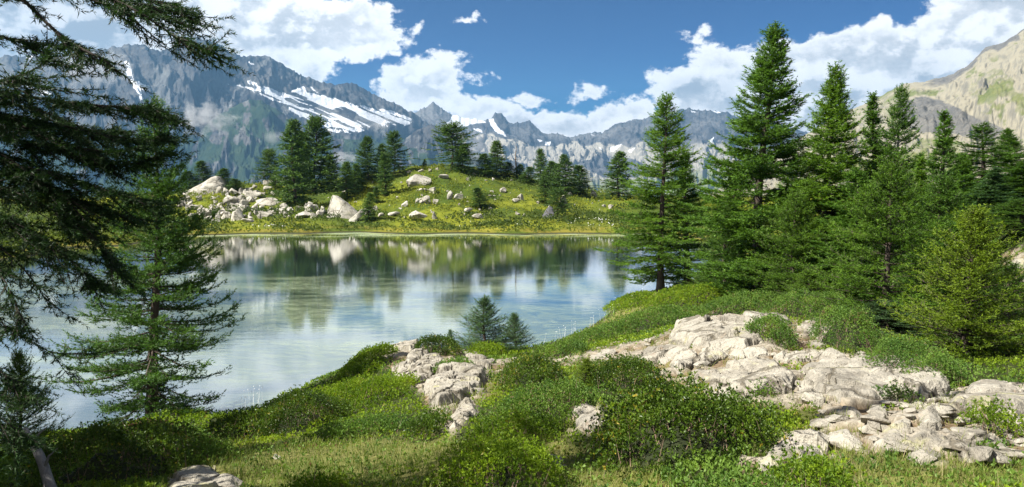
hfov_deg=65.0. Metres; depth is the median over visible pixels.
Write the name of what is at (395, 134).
conifer
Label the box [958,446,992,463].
stone
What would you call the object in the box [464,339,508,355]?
bush
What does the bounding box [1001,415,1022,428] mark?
stone
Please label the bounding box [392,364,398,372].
stone
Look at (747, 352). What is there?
rock
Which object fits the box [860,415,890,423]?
stone
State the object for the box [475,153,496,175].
conifer
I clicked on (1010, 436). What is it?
stone
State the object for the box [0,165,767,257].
heath
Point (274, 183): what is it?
conifer
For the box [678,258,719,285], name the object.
larch
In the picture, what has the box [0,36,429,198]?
mountain
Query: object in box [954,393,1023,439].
bush
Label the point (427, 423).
bush
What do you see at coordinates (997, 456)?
stone
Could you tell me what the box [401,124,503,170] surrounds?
crag
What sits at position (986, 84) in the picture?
hillside
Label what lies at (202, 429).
bush
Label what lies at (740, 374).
rock
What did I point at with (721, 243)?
conifer
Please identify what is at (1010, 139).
conifer
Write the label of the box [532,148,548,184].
conifer
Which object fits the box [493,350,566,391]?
bush
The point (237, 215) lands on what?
boulder
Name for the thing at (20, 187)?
old larch
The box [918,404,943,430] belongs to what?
rock
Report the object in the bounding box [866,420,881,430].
stone
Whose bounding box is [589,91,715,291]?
larch
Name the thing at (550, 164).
conifer
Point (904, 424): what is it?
rock
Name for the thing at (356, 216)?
boulder
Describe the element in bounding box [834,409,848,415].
stone
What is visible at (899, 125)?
conifer
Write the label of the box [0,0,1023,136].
sky
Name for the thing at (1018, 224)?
conifer
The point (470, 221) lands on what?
cotton grass
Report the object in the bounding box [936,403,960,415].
stone
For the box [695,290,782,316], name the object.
bush
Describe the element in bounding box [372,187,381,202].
conifer
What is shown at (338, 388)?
bush
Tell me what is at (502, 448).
bush
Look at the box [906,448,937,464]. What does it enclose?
stone
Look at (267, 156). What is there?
conifer
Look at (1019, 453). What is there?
stone
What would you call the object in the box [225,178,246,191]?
conifer
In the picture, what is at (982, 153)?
conifer
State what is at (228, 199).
boulder
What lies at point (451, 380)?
rock
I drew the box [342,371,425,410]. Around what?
bush
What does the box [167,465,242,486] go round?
rock
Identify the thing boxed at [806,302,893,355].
bush
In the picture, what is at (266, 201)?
boulder
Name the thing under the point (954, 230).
larch
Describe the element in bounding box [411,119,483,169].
conifer
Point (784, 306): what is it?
bush
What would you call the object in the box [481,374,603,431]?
bush
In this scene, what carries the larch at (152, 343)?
on the ground at (858, 404)
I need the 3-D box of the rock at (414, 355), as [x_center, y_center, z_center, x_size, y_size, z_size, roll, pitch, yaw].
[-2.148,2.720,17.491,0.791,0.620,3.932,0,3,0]
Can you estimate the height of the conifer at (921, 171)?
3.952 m
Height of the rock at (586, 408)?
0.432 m
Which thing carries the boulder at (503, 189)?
on the ground at (858, 404)
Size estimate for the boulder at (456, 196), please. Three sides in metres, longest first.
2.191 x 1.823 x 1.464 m
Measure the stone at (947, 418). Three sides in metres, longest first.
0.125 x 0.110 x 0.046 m
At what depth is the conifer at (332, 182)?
151.33 m
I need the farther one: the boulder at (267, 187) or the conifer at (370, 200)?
the boulder at (267, 187)
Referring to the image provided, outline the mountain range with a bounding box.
[415,102,808,196]
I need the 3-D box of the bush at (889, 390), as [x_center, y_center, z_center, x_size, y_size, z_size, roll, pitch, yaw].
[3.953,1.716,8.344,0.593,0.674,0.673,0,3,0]
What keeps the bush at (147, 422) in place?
on the ground at (858, 404)
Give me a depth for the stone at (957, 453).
5.46 m
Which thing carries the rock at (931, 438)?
on the ground at (858, 404)
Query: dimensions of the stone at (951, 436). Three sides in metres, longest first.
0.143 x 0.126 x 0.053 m
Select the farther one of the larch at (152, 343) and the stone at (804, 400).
the larch at (152, 343)
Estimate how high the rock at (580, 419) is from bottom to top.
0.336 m
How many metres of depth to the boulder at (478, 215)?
124.97 m
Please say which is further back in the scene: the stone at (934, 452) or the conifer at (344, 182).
the conifer at (344, 182)
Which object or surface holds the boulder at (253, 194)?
on the ground at (858, 404)
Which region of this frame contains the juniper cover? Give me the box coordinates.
[0,191,1023,486]
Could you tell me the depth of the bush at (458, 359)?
14.33 m
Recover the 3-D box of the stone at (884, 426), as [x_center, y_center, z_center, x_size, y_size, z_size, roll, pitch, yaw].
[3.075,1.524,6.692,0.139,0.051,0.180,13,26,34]
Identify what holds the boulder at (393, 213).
on the ground at (858, 404)
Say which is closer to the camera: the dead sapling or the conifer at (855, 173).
the dead sapling
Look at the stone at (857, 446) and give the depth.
5.77 m
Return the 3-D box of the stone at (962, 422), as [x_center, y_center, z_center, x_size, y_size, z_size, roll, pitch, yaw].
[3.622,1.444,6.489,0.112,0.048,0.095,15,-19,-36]
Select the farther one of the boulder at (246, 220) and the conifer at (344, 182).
the conifer at (344, 182)
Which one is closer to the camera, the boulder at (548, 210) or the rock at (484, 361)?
the rock at (484, 361)
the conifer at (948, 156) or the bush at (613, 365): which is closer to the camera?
the bush at (613, 365)
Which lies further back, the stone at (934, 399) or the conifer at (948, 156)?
the conifer at (948, 156)
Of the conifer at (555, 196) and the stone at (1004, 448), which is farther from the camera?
the conifer at (555, 196)
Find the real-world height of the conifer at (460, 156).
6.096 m
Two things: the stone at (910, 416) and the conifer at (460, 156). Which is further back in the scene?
the conifer at (460, 156)
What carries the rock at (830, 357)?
on the ground at (858, 404)
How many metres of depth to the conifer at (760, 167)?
26.60 m
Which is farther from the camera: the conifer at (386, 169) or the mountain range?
the mountain range
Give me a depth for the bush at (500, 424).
7.37 m
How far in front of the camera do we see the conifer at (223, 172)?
158.44 m
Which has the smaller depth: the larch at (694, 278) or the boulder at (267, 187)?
the larch at (694, 278)
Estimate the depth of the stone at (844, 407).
7.86 m
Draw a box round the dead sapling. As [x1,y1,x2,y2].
[21,427,57,486]
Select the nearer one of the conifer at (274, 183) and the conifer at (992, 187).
the conifer at (992, 187)
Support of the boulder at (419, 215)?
on the ground at (858, 404)
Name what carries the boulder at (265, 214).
on the ground at (858, 404)
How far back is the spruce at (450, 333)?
27.01 m
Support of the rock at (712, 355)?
on the ground at (858, 404)
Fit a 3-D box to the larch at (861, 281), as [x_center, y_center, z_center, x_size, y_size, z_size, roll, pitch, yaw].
[7.233,0.079,15.513,3.663,3.632,3.214,-2,4,-34]
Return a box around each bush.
[8,413,213,486]
[95,422,218,453]
[127,417,172,429]
[152,433,244,469]
[199,404,282,442]
[249,384,354,438]
[280,464,367,486]
[281,374,384,419]
[307,408,414,443]
[331,341,399,381]
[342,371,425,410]
[397,406,453,442]
[410,333,461,355]
[422,429,571,486]
[431,356,473,374]
[456,404,567,447]
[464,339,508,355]
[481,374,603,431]
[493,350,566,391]
[529,336,590,357]
[564,360,796,486]
[566,318,638,343]
[581,352,668,392]
[603,290,654,311]
[612,303,712,334]
[644,282,727,308]
[676,469,801,486]
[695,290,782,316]
[736,377,783,399]
[740,311,803,350]
[757,444,867,486]
[759,288,854,321]
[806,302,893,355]
[859,333,972,387]
[871,379,925,404]
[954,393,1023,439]
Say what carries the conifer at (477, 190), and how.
on the ground at (858, 404)
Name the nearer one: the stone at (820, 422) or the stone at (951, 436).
the stone at (951, 436)
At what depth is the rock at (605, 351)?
14.57 m
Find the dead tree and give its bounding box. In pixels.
[514,146,517,178]
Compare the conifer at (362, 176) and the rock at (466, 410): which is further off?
the conifer at (362, 176)
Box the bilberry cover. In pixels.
[0,206,1023,486]
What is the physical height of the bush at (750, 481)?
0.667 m
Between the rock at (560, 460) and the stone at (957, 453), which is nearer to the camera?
the stone at (957, 453)
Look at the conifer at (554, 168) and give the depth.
160.66 m
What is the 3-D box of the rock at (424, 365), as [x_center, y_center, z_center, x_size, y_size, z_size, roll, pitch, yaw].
[-1.718,2.563,15.675,1.021,1.129,6.223,0,3,0]
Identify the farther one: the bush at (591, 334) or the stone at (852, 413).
the bush at (591, 334)
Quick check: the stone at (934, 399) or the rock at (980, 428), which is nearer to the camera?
the rock at (980, 428)
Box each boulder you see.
[183,176,227,195]
[199,208,210,216]
[215,186,223,193]
[223,195,236,204]
[229,188,237,194]
[231,210,243,220]
[239,199,248,204]
[241,218,253,221]
[245,191,262,197]
[256,198,279,205]
[261,212,272,216]
[263,186,272,191]
[296,211,310,216]
[326,195,356,218]
[349,209,365,221]
[388,211,399,215]
[401,201,407,206]
[406,174,431,186]
[409,210,426,218]
[419,195,430,203]
[439,174,448,178]
[447,190,452,199]
[454,194,463,199]
[472,213,482,218]
[500,187,506,192]
[542,206,553,217]
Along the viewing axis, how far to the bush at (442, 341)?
19.18 m
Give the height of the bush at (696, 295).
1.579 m
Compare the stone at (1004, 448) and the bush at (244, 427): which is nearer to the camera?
the stone at (1004, 448)
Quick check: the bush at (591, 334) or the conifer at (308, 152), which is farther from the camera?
the conifer at (308, 152)
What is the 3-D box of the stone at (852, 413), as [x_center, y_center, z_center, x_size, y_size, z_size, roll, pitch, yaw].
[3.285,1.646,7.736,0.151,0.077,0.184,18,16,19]
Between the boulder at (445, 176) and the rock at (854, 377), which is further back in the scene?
the boulder at (445, 176)
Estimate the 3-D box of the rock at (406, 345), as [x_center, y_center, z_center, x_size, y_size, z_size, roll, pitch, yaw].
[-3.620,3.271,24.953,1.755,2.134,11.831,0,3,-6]
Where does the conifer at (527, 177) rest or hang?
on the ground at (858, 404)
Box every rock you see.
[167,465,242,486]
[392,339,418,352]
[396,348,429,377]
[406,353,444,386]
[421,362,485,407]
[449,397,478,428]
[464,349,494,371]
[547,454,566,468]
[572,401,596,416]
[574,411,604,434]
[590,348,615,361]
[631,344,678,363]
[667,345,699,374]
[668,313,763,352]
[693,356,795,402]
[698,346,728,364]
[728,347,769,359]
[742,310,791,331]
[757,428,830,478]
[773,349,823,363]
[795,378,825,407]
[797,320,828,336]
[798,348,849,375]
[803,355,949,404]
[810,332,826,349]
[874,429,906,450]
[882,417,912,433]
[908,426,947,448]
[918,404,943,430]
[941,428,951,433]
[948,379,1023,423]
[965,426,990,433]
[986,433,1005,447]
[1010,258,1023,270]
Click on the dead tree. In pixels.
(515, 159)
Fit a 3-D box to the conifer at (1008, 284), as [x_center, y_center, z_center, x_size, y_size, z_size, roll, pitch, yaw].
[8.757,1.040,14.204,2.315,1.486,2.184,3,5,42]
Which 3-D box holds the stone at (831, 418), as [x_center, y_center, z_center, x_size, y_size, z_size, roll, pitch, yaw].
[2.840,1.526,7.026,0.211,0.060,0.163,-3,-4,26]
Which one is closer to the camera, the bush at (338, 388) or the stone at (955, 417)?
the stone at (955, 417)
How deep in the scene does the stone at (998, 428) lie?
6.42 m
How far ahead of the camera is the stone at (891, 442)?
5.66 m
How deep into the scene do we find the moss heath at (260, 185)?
147.61 m
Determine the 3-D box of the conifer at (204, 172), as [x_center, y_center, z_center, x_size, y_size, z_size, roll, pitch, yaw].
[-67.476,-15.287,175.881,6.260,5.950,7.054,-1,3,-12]
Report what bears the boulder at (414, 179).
on the ground at (858, 404)
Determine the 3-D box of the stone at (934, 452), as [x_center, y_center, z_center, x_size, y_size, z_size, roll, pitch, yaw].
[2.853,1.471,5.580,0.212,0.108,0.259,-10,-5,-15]
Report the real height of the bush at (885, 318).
0.761 m
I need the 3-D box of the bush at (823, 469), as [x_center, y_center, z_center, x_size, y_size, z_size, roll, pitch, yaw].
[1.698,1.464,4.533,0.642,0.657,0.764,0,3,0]
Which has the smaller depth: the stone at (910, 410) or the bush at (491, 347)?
the stone at (910, 410)
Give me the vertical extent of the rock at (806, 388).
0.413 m
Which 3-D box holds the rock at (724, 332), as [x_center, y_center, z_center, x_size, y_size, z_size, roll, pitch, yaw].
[3.224,1.587,13.322,1.608,0.867,4.209,0,3,0]
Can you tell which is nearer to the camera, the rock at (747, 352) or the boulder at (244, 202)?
the rock at (747, 352)
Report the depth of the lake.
39.15 m
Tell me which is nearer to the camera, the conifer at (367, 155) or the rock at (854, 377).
the rock at (854, 377)
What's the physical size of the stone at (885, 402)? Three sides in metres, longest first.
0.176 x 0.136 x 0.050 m
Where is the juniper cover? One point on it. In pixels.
(732, 465)
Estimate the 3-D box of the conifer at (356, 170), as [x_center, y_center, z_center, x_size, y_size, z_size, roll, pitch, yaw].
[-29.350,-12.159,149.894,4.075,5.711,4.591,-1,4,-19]
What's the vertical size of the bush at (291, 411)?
1.233 m
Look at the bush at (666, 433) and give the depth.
5.76 m
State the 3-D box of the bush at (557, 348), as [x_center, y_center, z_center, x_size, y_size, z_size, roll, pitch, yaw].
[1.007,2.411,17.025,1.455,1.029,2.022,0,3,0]
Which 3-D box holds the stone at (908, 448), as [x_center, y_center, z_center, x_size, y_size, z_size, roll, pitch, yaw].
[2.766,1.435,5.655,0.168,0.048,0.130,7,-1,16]
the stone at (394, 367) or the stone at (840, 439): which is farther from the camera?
the stone at (394, 367)
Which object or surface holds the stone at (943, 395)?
on the ground at (858, 404)
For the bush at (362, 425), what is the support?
on the ground at (858, 404)
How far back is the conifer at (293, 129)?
139.24 m
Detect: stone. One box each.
[280,203,286,209]
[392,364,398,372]
[474,388,486,395]
[690,368,703,377]
[693,361,709,368]
[800,398,808,403]
[810,418,830,427]
[824,414,849,421]
[828,429,850,434]
[829,434,862,450]
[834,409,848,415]
[841,405,857,410]
[846,410,861,417]
[853,444,863,452]
[857,424,874,433]
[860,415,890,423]
[866,409,888,419]
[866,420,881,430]
[869,404,887,415]
[869,436,879,440]
[870,412,885,417]
[872,423,888,431]
[879,400,896,404]
[884,439,905,448]
[885,444,907,451]
[898,439,920,447]
[899,402,915,407]
[900,445,915,451]
[901,407,916,412]
[902,414,914,419]
[906,447,943,457]
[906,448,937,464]
[910,400,929,407]
[927,397,941,403]
[935,396,949,402]
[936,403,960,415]
[938,393,954,397]
[939,408,954,415]
[939,438,971,451]
[941,415,952,422]
[947,434,960,438]
[948,391,964,395]
[950,427,990,439]
[950,432,972,440]
[951,450,959,455]
[953,415,965,422]
[955,419,965,424]
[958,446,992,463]
[973,437,988,445]
[987,450,1013,466]
[990,421,1014,433]
[994,442,1018,458]
[1000,439,1019,446]
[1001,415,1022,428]
[1003,433,1013,438]
[1003,448,1023,458]
[1012,437,1023,443]
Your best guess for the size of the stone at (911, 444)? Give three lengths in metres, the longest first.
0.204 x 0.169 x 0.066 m
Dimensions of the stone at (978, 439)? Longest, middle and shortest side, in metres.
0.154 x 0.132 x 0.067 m
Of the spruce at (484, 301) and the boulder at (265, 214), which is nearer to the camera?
the spruce at (484, 301)
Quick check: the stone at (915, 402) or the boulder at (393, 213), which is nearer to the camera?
the stone at (915, 402)
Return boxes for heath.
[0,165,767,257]
[107,163,766,211]
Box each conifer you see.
[179,171,197,188]
[191,160,213,186]
[214,168,235,188]
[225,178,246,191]
[250,148,283,179]
[266,171,282,189]
[268,118,322,205]
[282,114,345,190]
[284,131,321,194]
[317,155,341,190]
[333,161,359,199]
[348,164,365,192]
[350,135,378,179]
[356,173,367,188]
[359,192,377,220]
[368,143,392,178]
[371,152,397,195]
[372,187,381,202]
[384,129,415,172]
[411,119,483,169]
[444,144,475,172]
[468,187,492,207]
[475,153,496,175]
[484,140,511,176]
[500,162,516,177]
[512,164,525,179]
[519,167,537,183]
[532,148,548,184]
[534,174,551,202]
[538,161,558,186]
[539,187,576,216]
[546,163,563,188]
[549,154,583,195]
[567,164,598,192]
[595,151,640,200]
[664,20,838,300]
[675,203,776,294]
[695,177,751,288]
[737,187,847,304]
[738,60,895,292]
[768,151,817,274]
[784,167,900,303]
[831,90,903,288]
[859,82,933,283]
[875,155,956,297]
[897,109,981,273]
[935,121,1022,207]
[935,151,987,222]
[950,262,1023,340]
[960,167,1022,231]
[976,197,1023,235]
[977,127,1023,202]
[982,157,1023,200]
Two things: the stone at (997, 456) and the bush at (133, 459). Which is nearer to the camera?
the stone at (997, 456)
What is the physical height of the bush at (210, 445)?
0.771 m
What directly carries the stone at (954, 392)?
on the ground at (858, 404)
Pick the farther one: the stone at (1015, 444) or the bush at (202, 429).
the bush at (202, 429)
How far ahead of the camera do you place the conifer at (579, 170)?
163.63 m
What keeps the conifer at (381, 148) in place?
on the ground at (858, 404)
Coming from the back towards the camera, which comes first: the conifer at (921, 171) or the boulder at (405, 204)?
the boulder at (405, 204)
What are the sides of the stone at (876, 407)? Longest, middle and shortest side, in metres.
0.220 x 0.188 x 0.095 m
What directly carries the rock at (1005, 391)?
on the ground at (858, 404)
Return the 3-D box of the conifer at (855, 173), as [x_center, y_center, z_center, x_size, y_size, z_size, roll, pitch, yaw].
[9.581,-0.149,22.855,3.959,4.157,3.514,-1,3,-9]
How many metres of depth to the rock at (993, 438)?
5.91 m
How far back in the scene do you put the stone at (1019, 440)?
5.96 m
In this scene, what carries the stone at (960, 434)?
on the ground at (858, 404)
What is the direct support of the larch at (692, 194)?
on the ground at (858, 404)
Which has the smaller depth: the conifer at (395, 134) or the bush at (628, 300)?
the bush at (628, 300)
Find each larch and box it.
[0,0,254,486]
[0,347,73,458]
[19,92,245,425]
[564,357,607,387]
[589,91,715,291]
[638,152,721,285]
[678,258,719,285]
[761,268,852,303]
[783,154,967,337]
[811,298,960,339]
[874,203,1023,362]
[879,167,1017,320]
[893,216,1020,317]
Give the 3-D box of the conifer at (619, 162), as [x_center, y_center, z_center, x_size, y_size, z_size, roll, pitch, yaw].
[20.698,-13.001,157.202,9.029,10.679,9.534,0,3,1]
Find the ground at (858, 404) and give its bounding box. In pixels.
[0,166,1023,486]
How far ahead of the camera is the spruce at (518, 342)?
24.30 m
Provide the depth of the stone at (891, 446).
5.61 m
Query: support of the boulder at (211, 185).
on the ground at (858, 404)
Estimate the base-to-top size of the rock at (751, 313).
1.068 m
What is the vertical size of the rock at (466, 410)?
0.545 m
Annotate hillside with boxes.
[712,29,1023,196]
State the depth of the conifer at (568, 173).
158.42 m
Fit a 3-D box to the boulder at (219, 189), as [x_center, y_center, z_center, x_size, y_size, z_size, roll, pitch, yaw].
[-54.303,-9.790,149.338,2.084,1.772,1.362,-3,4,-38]
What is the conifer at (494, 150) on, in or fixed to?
on the ground at (858, 404)
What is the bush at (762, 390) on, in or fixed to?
on the ground at (858, 404)
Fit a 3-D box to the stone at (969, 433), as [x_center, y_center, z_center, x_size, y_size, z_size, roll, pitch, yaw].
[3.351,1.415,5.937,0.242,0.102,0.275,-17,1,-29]
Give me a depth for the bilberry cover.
10.33 m
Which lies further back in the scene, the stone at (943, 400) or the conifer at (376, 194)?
the conifer at (376, 194)
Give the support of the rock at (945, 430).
on the ground at (858, 404)
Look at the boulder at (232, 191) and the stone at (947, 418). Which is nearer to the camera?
the stone at (947, 418)
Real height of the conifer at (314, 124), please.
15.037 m
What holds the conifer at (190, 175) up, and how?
on the ground at (858, 404)
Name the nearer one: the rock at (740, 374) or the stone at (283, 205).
the rock at (740, 374)
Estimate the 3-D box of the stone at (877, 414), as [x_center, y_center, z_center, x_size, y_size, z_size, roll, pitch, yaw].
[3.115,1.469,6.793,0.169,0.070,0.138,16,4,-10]
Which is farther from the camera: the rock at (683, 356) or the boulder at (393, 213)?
the boulder at (393, 213)
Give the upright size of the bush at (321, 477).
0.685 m
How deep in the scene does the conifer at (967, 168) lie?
27.55 m
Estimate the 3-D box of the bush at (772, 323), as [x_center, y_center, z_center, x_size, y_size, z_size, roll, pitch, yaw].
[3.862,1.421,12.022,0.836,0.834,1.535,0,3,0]
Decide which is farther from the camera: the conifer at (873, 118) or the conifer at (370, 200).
the conifer at (370, 200)
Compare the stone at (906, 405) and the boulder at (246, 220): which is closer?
the stone at (906, 405)
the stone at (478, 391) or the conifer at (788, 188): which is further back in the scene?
the conifer at (788, 188)
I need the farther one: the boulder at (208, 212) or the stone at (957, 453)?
the boulder at (208, 212)
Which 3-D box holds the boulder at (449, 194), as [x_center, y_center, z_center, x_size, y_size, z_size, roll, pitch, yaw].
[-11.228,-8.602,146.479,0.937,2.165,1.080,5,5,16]
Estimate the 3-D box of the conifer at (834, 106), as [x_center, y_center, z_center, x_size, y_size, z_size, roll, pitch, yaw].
[10.038,-1.925,25.854,5.014,7.831,5.298,-2,4,-25]
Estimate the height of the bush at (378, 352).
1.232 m
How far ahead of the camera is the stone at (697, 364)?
10.82 m
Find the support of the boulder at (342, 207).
on the ground at (858, 404)
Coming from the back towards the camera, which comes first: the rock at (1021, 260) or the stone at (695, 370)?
the rock at (1021, 260)
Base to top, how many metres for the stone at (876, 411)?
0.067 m
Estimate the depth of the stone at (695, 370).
10.45 m
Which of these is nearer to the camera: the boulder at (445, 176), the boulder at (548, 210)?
the boulder at (548, 210)
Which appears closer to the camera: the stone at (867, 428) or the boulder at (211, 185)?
the stone at (867, 428)
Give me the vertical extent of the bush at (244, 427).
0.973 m
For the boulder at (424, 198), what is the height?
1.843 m
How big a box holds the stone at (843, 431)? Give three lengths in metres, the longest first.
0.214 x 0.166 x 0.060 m
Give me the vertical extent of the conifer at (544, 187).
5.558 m
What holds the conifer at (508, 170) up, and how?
on the ground at (858, 404)
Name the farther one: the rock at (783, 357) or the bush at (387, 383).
the bush at (387, 383)
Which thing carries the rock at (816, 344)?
on the ground at (858, 404)
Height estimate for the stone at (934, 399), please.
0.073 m
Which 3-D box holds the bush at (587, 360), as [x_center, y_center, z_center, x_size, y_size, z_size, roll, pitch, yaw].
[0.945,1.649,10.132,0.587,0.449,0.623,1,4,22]
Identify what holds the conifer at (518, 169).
on the ground at (858, 404)
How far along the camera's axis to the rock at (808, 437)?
5.83 m
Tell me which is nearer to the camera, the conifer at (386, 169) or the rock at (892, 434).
the rock at (892, 434)
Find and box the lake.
[0,232,716,431]
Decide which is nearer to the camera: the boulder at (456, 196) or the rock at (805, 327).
the rock at (805, 327)
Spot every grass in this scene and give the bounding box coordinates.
[240,217,642,404]
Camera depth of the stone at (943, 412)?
6.68 m
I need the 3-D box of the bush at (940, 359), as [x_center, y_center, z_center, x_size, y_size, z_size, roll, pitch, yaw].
[4.928,1.577,9.700,1.510,0.883,1.578,-2,4,-32]
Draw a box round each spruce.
[445,329,455,338]
[448,294,529,352]
[494,311,538,350]
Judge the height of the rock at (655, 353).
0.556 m
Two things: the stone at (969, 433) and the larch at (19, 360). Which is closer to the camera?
the stone at (969, 433)
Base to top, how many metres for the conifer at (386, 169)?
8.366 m
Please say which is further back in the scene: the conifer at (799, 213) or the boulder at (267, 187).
the boulder at (267, 187)
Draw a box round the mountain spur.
[172,99,444,190]
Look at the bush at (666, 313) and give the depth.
22.44 m
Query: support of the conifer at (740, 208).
on the ground at (858, 404)
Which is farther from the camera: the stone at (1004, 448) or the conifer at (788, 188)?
the conifer at (788, 188)
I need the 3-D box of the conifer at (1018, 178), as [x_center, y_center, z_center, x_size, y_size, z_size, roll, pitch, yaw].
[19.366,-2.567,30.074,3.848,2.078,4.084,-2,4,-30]
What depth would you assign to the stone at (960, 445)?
5.49 m
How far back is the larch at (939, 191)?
17.34 m
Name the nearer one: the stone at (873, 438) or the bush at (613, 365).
the stone at (873, 438)
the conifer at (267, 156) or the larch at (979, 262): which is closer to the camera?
the larch at (979, 262)
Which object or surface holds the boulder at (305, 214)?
on the ground at (858, 404)
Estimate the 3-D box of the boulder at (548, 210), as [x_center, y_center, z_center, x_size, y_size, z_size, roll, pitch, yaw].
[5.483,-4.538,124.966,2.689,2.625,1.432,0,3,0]

